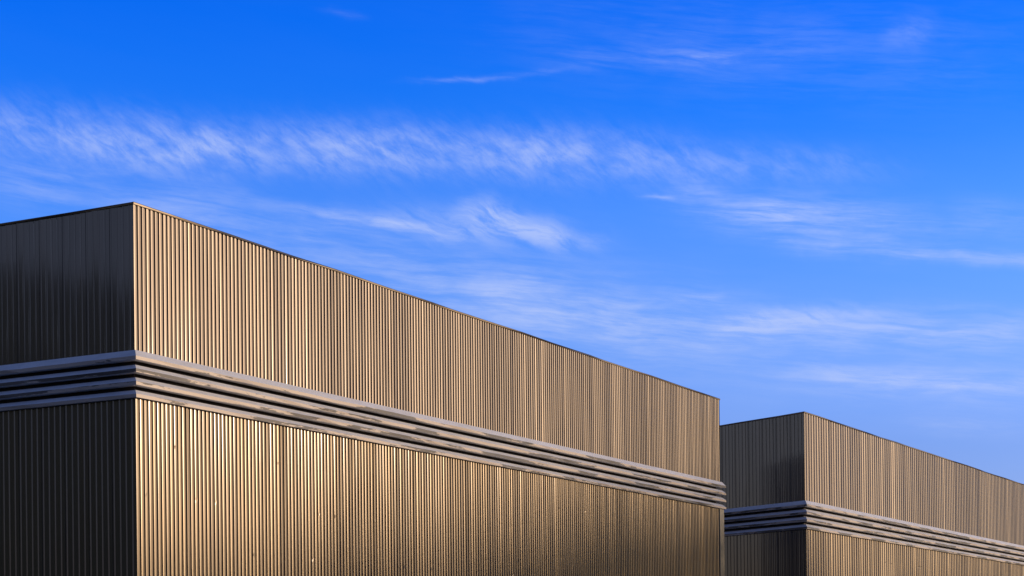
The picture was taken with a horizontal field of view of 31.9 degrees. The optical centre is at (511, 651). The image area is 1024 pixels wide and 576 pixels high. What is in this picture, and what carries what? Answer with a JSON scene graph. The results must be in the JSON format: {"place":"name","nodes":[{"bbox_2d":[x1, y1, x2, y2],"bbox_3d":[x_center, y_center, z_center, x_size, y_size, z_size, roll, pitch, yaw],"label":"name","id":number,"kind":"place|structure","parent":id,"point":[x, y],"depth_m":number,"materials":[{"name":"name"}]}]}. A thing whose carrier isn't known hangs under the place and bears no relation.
{"place":"outdoors","nodes":[
{"label":"outdoors","id":0,"kind":"place"},
{"bbox_2d":[0,202,725,575],"bbox_3d":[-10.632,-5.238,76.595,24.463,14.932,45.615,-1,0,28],"label":"warehouse","id":1,"kind":"structure","parent":0,"point":[180,396],"depth_m":57.99,"materials":[{"name":"brown metal"}]},
{"bbox_2d":[0,0,1023,483],"label":"sky","id":2,"kind":"structure","parent":0,"point":[763,208],"materials":[{"name":"blue"}]},
{"bbox_2d":[716,411,1023,575],"bbox_3d":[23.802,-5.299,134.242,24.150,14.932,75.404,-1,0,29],"label":"warehouse","id":3,"kind":"structure","parent":0,"point":[808,494],"depth_m":102.66,"materials":[{"name":"brown metal"}]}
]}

